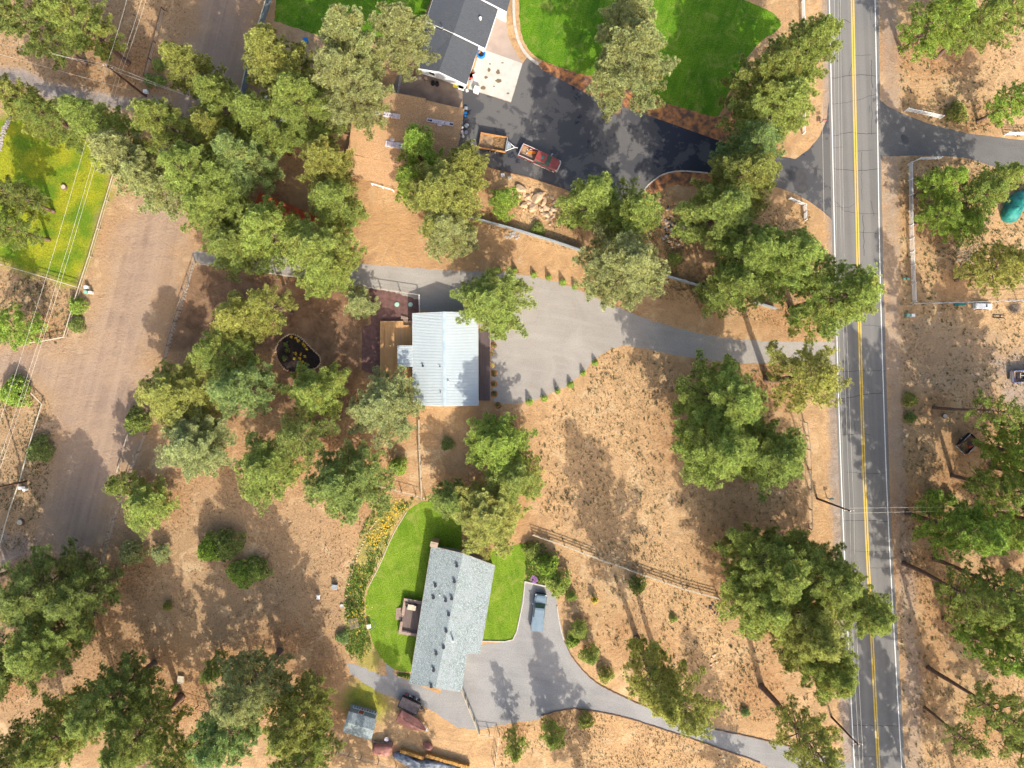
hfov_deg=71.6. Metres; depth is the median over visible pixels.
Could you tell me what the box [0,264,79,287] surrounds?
fence
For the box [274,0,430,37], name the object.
lawn
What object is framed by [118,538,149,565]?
shrub
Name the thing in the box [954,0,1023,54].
pine tree
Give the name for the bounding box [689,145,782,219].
pine tree
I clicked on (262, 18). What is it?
fence
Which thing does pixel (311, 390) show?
pine tree
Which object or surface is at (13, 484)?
utility pole
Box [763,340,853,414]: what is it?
pine tree
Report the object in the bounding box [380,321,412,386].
deck
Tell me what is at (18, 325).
young pine
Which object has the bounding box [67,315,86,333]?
shrub
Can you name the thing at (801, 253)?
pine tree
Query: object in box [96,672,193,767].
pine tree
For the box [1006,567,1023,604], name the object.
pine tree
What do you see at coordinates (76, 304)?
shrub
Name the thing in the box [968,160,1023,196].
pine tree
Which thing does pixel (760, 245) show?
pine tree
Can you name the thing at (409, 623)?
deck
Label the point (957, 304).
sheet panel
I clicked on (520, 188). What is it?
boulder
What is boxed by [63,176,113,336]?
fence
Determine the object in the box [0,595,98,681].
pine tree
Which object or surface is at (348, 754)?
fence
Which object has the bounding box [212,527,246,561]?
shrub
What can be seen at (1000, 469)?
pine tree
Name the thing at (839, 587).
pine tree
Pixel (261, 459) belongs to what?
pine tree
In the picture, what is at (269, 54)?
pine tree
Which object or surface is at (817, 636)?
pine tree
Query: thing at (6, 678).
pine tree
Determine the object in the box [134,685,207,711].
fence
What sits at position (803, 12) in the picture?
fence
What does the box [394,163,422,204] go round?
young pine
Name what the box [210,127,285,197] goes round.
pine tree
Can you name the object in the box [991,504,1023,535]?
pine tree
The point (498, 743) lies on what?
fence
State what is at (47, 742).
pine tree
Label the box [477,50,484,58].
paddling pool
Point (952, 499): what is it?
shrub
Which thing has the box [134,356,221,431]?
pine tree
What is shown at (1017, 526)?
pine tree
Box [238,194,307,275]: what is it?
pine tree
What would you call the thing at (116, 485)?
young pine
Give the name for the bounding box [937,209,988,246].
pine tree
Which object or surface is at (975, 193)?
pine tree
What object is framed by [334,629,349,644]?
shrub
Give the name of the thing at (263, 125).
pine tree
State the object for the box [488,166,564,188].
drive edging
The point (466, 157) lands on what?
pine tree
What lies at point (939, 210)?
pine tree
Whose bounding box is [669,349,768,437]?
pine tree
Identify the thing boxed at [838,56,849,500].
power line
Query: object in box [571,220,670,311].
pine tree
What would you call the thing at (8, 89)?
pine tree
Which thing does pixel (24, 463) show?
fence
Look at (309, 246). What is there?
pine tree
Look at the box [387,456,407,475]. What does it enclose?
shrub
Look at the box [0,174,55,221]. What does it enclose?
pine tree
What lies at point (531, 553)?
shrub
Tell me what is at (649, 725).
rust edging
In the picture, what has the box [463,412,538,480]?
pine tree
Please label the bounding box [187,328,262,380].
pine tree
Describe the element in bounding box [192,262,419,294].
fence
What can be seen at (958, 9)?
pine tree
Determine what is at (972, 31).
pine tree
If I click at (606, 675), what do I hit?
shrub
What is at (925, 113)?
fence
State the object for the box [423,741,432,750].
tarp
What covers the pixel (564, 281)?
cone shrub
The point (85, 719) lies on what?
pine tree
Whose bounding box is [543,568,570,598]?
shrub
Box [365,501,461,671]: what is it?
back lawn
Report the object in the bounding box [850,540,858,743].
power line
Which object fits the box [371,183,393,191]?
fence
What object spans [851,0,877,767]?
line
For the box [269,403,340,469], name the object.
pine tree
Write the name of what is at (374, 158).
shop building
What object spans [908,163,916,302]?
fence
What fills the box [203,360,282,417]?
pine tree
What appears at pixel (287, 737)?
pine tree
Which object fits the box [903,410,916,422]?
shrub
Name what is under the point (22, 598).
pine tree
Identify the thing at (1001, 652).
pine tree
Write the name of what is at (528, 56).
curved kerb
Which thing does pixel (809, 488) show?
fence
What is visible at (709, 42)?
front lawn
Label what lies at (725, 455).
pine tree
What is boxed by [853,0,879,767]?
line
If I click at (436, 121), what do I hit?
shingle stack
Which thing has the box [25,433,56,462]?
shrub
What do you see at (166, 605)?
shrub
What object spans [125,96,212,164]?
pine tree
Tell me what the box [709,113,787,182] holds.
pine tree
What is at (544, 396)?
cone shrub
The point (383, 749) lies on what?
tarp
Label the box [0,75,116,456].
power line
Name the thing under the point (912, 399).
shrub
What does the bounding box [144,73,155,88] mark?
shrub
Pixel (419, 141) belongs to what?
young pine
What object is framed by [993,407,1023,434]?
pine tree
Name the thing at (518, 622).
timber edging
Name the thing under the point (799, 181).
puddle stain
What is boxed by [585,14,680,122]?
pine tree
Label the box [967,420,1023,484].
pine tree
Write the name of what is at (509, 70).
concrete pad
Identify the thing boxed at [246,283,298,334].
pine tree
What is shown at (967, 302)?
fence
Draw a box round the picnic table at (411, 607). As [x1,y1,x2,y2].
[407,604,415,610]
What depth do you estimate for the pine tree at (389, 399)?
101.79 m
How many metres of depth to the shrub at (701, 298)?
108.93 m
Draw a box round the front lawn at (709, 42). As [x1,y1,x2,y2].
[519,0,780,116]
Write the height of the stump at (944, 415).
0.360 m
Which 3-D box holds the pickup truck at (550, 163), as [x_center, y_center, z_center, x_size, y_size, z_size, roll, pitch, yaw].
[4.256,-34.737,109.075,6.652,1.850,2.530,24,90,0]
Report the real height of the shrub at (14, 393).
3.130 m
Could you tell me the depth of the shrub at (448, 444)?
108.89 m
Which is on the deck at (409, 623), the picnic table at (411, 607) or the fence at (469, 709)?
the picnic table at (411, 607)
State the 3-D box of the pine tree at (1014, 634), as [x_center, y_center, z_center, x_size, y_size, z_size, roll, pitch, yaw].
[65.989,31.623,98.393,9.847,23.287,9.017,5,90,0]
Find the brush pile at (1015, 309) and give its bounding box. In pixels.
[1009,300,1023,313]
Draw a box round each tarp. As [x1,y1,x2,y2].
[372,741,393,756]
[392,751,460,767]
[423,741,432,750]
[1000,190,1023,222]
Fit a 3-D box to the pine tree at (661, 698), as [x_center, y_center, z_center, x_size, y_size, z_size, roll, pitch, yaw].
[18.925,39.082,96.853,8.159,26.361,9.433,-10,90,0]
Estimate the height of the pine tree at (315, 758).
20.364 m
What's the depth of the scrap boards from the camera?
109.25 m
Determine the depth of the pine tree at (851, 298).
94.14 m
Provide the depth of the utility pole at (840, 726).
105.50 m
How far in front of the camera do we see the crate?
109.32 m
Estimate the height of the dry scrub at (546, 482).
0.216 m
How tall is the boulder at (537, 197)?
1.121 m
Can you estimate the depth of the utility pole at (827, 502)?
103.86 m
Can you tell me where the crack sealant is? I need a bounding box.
[830,2,892,757]
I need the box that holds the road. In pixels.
[827,0,904,767]
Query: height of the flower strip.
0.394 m
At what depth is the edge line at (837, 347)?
109.98 m
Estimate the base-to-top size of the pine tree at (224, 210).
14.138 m
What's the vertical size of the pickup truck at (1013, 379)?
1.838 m
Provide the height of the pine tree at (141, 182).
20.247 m
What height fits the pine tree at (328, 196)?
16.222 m
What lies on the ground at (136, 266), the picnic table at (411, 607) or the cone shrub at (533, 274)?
the cone shrub at (533, 274)
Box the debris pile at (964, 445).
[960,435,974,451]
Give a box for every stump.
[16,518,24,525]
[61,184,66,189]
[941,413,947,418]
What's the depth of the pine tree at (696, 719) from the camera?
90.13 m
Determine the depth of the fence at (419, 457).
109.10 m
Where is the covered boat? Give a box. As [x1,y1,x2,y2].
[396,709,428,730]
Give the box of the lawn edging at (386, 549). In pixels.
[368,512,406,586]
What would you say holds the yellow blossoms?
on the flower strip
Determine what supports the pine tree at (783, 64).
on the ground at (136, 266)
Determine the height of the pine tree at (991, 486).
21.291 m
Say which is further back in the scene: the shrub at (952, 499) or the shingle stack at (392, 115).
the shrub at (952, 499)
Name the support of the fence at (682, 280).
on the ground at (136, 266)
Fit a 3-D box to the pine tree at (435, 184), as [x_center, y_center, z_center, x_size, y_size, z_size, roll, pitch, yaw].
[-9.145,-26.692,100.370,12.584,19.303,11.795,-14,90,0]
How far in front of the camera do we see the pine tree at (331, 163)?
96.97 m
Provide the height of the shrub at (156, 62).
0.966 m
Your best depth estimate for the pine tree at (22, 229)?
102.38 m
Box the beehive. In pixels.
[332,584,337,589]
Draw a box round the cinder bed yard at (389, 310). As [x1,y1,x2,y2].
[361,288,418,375]
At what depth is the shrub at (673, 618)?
109.53 m
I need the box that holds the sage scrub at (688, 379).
[0,1,1023,766]
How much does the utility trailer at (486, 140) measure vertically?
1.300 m
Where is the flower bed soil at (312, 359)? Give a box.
[275,334,320,371]
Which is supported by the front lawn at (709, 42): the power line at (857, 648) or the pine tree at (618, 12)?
the pine tree at (618, 12)
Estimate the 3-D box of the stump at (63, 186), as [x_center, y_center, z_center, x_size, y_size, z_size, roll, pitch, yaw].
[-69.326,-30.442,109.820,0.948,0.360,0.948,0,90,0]
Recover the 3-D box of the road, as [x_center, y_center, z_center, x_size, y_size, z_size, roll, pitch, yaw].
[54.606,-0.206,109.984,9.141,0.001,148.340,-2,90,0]
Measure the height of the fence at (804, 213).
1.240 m
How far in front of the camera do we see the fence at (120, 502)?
108.83 m
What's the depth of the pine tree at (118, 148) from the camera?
92.32 m
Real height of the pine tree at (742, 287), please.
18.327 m
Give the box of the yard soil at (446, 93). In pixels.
[393,71,466,107]
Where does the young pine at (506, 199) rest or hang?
on the ground at (136, 266)
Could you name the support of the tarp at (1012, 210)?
on the ground at (136, 266)
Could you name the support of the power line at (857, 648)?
attached to the utility pole at (827, 502)
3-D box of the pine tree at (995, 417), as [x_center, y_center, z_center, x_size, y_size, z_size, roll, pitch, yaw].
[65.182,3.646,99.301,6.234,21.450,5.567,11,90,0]
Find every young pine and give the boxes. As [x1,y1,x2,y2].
[0,302,48,350]
[102,469,145,501]
[150,543,172,566]
[199,648,231,685]
[343,283,380,319]
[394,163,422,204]
[396,123,445,169]
[488,185,521,222]
[502,725,530,763]
[538,717,567,750]
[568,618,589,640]
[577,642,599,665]
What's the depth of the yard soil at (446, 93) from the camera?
110.00 m
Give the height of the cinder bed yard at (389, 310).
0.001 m
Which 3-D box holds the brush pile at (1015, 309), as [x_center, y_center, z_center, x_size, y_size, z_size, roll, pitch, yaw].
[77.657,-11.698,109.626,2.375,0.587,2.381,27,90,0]
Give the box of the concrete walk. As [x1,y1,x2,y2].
[486,17,521,62]
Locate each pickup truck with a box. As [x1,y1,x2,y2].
[518,143,560,172]
[531,592,547,631]
[1010,370,1023,382]
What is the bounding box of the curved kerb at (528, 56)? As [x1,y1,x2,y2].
[512,0,538,64]
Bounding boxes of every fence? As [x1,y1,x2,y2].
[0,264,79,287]
[0,393,45,544]
[28,337,67,343]
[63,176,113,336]
[92,414,150,587]
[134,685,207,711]
[142,6,164,76]
[162,263,194,358]
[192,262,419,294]
[232,0,271,126]
[336,751,396,767]
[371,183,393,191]
[380,487,425,499]
[418,419,422,499]
[462,687,479,733]
[468,215,581,251]
[479,732,499,767]
[532,533,719,599]
[667,275,703,287]
[753,302,777,309]
[788,197,807,220]
[801,0,805,22]
[804,422,812,529]
[904,107,944,118]
[907,156,942,164]
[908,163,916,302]
[908,300,1023,304]
[1003,132,1023,135]
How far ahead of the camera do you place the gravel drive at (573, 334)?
109.99 m
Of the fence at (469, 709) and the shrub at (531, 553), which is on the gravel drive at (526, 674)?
the fence at (469, 709)
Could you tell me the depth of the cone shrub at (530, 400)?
109.35 m
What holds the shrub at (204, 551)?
on the ground at (136, 266)
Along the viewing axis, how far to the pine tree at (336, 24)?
89.21 m
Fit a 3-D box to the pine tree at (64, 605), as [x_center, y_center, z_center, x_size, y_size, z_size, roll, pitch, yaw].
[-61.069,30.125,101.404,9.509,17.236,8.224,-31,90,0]
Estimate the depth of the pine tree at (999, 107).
102.98 m
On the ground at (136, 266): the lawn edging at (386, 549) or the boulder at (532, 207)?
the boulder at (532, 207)
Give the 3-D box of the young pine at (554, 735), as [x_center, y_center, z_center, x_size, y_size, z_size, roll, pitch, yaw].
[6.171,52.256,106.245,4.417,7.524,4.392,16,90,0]
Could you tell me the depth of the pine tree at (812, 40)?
94.03 m
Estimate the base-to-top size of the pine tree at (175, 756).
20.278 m
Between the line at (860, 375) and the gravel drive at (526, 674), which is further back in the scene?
the gravel drive at (526, 674)
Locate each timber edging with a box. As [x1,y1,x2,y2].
[483,583,524,641]
[524,581,545,586]
[557,606,563,639]
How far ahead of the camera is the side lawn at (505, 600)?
109.99 m
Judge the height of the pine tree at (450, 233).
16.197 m
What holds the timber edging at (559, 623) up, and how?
on the gravel drive at (526, 674)
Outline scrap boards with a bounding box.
[492,137,506,150]
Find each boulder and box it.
[516,184,526,191]
[520,202,526,208]
[528,203,536,211]
[532,192,543,202]
[542,211,549,217]
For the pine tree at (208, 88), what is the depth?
93.89 m
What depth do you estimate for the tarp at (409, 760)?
109.02 m
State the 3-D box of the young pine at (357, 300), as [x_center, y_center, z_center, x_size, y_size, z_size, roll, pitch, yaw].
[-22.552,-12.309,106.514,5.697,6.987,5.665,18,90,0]
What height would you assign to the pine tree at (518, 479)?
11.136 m
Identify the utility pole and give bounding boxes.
[0,481,26,487]
[103,65,146,96]
[816,498,853,511]
[831,716,861,745]
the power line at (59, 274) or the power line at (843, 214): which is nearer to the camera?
the power line at (843, 214)
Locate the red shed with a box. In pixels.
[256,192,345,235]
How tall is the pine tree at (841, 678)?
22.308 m
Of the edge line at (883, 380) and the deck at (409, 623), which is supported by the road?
the edge line at (883, 380)
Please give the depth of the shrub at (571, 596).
108.88 m
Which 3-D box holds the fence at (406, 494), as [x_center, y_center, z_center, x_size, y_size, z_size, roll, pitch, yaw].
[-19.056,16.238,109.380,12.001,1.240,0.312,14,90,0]
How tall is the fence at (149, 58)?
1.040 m
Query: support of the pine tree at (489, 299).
on the gravel drive at (573, 334)
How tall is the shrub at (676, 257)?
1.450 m
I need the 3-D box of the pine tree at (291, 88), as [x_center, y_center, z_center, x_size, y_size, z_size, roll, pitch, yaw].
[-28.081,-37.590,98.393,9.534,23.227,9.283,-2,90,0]
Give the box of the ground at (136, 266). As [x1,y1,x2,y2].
[0,0,1023,767]
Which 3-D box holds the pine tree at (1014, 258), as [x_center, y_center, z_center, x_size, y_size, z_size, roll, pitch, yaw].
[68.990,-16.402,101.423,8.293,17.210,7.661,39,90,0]
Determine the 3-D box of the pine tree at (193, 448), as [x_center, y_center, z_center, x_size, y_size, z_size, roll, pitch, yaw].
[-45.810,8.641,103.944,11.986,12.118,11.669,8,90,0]
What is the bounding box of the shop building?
[347,87,464,186]
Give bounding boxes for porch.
[478,331,490,400]
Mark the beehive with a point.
(334, 585)
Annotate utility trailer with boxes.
[397,695,424,714]
[479,132,517,153]
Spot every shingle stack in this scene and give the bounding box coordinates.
[383,112,399,118]
[385,140,405,148]
[426,118,453,126]
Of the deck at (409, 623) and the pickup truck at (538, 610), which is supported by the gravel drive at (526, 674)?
the pickup truck at (538, 610)
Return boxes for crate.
[1016,373,1023,378]
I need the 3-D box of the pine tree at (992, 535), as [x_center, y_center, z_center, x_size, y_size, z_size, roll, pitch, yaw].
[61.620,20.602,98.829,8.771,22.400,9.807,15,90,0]
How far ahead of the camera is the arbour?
107.87 m
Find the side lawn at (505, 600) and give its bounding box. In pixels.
[483,543,527,640]
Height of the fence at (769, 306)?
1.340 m
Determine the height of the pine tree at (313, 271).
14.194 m
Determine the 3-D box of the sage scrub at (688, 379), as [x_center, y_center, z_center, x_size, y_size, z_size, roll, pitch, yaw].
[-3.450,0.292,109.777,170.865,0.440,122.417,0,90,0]
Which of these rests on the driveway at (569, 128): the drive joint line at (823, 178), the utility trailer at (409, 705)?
the drive joint line at (823, 178)
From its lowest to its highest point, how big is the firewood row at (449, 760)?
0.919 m
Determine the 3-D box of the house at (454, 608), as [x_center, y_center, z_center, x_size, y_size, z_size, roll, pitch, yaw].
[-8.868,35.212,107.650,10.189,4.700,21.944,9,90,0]
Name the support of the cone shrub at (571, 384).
on the ground at (136, 266)
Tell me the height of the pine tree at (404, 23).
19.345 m
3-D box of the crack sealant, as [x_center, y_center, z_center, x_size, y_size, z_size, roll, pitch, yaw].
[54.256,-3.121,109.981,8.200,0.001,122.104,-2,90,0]
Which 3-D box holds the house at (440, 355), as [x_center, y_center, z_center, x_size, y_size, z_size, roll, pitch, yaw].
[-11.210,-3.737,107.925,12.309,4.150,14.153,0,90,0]
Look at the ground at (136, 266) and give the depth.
110.00 m
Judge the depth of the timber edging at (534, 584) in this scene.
109.80 m
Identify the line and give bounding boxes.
[0,69,105,419]
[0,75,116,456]
[0,77,119,467]
[822,119,823,196]
[829,0,854,767]
[834,5,844,507]
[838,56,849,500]
[840,0,853,501]
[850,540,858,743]
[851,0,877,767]
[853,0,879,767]
[854,543,862,744]
[875,1,901,767]
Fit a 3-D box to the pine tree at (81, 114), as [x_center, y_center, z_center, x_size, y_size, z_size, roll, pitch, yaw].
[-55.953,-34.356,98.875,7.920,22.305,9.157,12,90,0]
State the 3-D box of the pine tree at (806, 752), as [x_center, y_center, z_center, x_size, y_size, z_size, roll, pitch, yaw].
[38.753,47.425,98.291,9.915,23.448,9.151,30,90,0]
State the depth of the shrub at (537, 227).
109.28 m
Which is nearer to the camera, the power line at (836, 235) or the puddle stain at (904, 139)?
the power line at (836, 235)
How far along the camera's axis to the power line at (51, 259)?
100.26 m
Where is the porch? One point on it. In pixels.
(484, 352)
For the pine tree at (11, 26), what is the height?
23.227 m
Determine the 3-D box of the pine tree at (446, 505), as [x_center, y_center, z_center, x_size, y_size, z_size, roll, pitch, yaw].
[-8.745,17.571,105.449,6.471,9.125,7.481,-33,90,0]
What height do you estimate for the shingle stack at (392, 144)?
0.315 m
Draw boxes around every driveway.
[458,58,831,218]
[880,100,1023,166]
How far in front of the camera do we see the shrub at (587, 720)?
108.82 m
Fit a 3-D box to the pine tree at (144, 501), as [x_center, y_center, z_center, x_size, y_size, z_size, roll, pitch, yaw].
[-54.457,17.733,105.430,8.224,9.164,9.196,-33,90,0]
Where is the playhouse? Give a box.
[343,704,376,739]
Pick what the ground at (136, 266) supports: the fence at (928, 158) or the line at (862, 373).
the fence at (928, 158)
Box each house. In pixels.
[397,312,478,405]
[409,537,494,691]
[418,0,509,88]
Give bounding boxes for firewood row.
[400,747,423,759]
[426,751,469,767]
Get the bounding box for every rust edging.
[541,708,759,762]
[564,640,647,707]
[712,728,789,746]
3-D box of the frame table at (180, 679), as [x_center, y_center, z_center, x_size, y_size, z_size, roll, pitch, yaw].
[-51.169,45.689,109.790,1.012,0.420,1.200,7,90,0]
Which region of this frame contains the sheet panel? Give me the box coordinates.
[954,303,965,305]
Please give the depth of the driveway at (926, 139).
109.99 m
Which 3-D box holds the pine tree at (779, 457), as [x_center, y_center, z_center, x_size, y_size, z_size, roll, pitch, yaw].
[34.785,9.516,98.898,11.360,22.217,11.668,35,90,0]
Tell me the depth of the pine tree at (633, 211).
94.46 m
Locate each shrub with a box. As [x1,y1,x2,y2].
[0,373,33,407]
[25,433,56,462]
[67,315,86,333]
[68,296,89,315]
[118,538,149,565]
[124,404,153,435]
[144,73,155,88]
[152,58,166,73]
[154,75,166,86]
[162,600,173,609]
[196,530,225,561]
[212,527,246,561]
[225,556,255,589]
[246,554,273,582]
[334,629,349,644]
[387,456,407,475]
[441,436,455,450]
[521,541,541,560]
[526,398,533,405]
[530,220,544,235]
[530,272,536,278]
[532,551,559,578]
[540,395,547,401]
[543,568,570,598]
[559,279,566,286]
[565,589,576,600]
[565,632,580,648]
[567,381,573,388]
[577,710,595,728]
[598,665,614,684]
[627,575,647,595]
[667,252,682,267]
[669,614,677,622]
[696,288,709,303]
[740,706,750,716]
[902,391,918,407]
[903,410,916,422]
[924,488,943,503]
[943,491,957,506]
[945,101,967,122]
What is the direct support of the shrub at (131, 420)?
on the ground at (136, 266)
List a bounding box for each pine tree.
[0,0,87,70]
[0,72,62,140]
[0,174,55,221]
[0,207,50,250]
[0,535,98,630]
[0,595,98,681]
[0,628,57,702]
[0,708,68,767]
[13,90,88,154]
[14,681,111,767]
[32,0,130,65]
[42,558,125,628]
[57,93,151,167]
[61,649,165,740]
[87,128,177,197]
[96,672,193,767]
[120,155,184,221]
[122,473,180,541]
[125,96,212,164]
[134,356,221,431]
[151,726,208,767]
[153,404,238,482]
[156,139,243,215]
[158,39,228,101]
[176,179,254,232]
[185,696,264,767]
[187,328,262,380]
[188,103,244,153]
[191,73,261,140]
[196,214,274,282]
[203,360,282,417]
[203,644,296,729]
[209,290,277,357]
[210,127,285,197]
[228,90,303,161]
[234,427,308,516]
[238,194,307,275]
[241,22,324,117]
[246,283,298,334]
[260,668,337,760]
[262,715,346,767]
[268,70,346,148]
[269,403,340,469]
[278,360,350,423]
[283,208,367,291]
[295,248,355,300]
[296,131,356,193]
[300,438,397,526]
[303,46,394,141]
[307,178,370,231]
[315,3,392,101]
[345,365,425,450]
[366,1,440,82]
[403,153,489,238]
[418,204,478,263]
[426,477,467,524]
[443,139,489,193]
[443,474,533,560]
[449,266,537,340]
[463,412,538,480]
[479,444,546,504]
[554,170,619,236]
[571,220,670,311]
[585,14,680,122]
[591,175,664,254]
[594,0,661,67]
[620,634,685,727]
[642,658,729,742]
[669,181,754,255]
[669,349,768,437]
[669,401,764,490]
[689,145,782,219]
[692,266,769,318]
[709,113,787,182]
[709,522,813,609]
[711,220,784,286]
[714,559,792,641]
[715,75,819,156]
[718,44,811,122]
[728,416,808,501]
[744,571,843,666]
[745,224,828,305]
[758,683,845,767]
[761,12,844,92]
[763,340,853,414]
[765,529,864,615]
[779,625,859,706]
[783,254,885,346]
[812,561,899,639]
[896,0,977,62]
[901,559,1015,633]
[904,497,1016,562]
[910,165,969,202]
[913,197,964,235]
[923,706,991,759]
[926,665,1023,744]
[932,388,1023,429]
[932,557,1023,620]
[933,0,1009,59]
[934,574,1023,652]
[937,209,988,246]
[939,172,1010,223]
[940,498,1023,556]
[941,615,1023,678]
[950,462,1023,510]
[953,240,1023,297]
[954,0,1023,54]
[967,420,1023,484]
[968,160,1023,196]
[976,79,1023,127]
[986,720,1023,767]
[989,462,1023,482]
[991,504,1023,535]
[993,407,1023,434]
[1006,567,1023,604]
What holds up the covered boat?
on the ground at (136, 266)
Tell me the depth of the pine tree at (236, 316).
97.10 m
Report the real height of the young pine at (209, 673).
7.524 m
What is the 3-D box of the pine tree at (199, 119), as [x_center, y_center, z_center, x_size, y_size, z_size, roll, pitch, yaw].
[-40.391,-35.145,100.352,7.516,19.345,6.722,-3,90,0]
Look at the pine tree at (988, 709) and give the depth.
94.43 m
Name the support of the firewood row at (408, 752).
on the ground at (136, 266)
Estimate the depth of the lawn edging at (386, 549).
109.92 m
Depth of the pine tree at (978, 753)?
99.98 m
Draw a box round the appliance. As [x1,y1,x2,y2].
[473,85,479,94]
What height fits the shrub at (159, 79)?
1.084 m
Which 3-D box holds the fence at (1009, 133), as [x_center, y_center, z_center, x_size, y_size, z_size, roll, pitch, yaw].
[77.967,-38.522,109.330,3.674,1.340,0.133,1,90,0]
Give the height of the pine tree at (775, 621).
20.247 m
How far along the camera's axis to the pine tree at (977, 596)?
93.48 m
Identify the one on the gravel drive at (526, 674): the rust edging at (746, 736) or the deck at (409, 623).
the rust edging at (746, 736)
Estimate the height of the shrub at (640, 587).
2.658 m
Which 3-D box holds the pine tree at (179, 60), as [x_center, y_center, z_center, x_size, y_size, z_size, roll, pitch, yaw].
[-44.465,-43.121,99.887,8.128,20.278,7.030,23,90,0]
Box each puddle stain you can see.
[792,168,807,192]
[901,134,908,143]
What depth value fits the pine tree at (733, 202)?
96.86 m
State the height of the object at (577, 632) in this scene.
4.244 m
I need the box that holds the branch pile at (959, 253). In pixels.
[944,242,987,270]
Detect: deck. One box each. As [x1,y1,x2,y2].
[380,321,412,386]
[396,598,421,636]
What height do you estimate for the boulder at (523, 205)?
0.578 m
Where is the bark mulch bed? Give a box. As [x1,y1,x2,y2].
[539,61,736,142]
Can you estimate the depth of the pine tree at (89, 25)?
97.58 m
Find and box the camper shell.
[973,303,991,309]
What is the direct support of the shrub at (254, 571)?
on the ground at (136, 266)
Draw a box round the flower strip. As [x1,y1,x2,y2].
[343,498,553,679]
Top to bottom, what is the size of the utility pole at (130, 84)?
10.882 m
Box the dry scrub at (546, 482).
[0,0,1023,767]
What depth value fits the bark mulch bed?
109.99 m
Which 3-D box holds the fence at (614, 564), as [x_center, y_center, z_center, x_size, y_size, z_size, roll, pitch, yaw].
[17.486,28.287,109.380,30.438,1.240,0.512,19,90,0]
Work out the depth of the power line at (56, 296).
103.62 m
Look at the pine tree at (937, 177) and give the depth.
101.83 m
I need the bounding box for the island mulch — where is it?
[643,172,714,197]
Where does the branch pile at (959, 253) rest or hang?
on the ground at (136, 266)
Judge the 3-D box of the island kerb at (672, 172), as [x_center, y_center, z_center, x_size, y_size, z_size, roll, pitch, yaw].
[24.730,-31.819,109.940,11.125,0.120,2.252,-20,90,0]
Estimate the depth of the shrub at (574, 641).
108.64 m
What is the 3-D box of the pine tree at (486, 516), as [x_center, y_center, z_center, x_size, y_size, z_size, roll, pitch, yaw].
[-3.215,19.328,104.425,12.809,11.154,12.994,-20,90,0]
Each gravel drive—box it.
[192,251,834,403]
[346,583,851,767]
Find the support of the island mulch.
on the ground at (136, 266)
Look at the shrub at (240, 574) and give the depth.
108.07 m
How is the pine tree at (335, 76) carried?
on the ground at (136, 266)
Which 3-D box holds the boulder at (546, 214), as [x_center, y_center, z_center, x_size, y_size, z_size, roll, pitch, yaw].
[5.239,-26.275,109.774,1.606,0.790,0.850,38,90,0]
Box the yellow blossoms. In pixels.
[347,499,407,632]
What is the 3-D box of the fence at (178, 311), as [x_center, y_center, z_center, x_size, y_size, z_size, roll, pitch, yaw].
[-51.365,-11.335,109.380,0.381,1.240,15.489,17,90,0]
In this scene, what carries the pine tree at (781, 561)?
on the ground at (136, 266)
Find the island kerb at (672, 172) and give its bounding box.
[644,170,707,190]
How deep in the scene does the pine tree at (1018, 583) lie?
94.02 m
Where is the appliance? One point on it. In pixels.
(476, 89)
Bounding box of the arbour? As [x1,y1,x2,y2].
[348,614,361,629]
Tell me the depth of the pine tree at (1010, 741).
102.27 m
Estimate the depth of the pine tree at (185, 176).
92.64 m
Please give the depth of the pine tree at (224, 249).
99.71 m
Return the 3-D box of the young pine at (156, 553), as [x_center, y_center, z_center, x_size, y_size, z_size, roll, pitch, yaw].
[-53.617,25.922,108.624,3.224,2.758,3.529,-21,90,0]
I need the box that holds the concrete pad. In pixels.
[469,50,521,101]
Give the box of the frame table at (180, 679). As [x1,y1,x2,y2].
[177,676,184,683]
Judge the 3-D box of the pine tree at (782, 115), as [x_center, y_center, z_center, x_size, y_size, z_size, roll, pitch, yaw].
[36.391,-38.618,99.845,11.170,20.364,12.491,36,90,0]
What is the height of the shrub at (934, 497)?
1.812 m
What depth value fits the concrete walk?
109.97 m
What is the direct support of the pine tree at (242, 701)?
on the ground at (136, 266)
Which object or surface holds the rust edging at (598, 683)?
on the ground at (136, 266)
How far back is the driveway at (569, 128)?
109.99 m
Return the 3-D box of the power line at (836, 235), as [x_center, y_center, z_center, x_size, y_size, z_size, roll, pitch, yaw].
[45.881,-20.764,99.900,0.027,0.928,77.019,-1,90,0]
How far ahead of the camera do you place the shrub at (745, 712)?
109.40 m
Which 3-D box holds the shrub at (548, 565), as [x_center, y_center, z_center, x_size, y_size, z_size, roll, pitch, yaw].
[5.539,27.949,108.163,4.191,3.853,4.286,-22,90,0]
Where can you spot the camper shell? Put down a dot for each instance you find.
(982, 306)
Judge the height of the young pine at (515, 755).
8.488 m
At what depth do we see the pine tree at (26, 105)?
98.09 m
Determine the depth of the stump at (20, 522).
109.65 m
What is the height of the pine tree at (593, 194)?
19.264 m
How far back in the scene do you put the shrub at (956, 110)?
108.86 m
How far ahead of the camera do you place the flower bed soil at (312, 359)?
109.98 m
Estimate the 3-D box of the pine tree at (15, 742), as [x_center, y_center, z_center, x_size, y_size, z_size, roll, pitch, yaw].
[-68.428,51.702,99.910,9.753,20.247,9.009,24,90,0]
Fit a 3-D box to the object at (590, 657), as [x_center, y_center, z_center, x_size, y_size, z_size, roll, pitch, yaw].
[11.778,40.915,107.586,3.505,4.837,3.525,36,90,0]
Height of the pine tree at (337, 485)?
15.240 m
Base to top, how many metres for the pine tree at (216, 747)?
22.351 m
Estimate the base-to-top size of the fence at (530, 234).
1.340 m

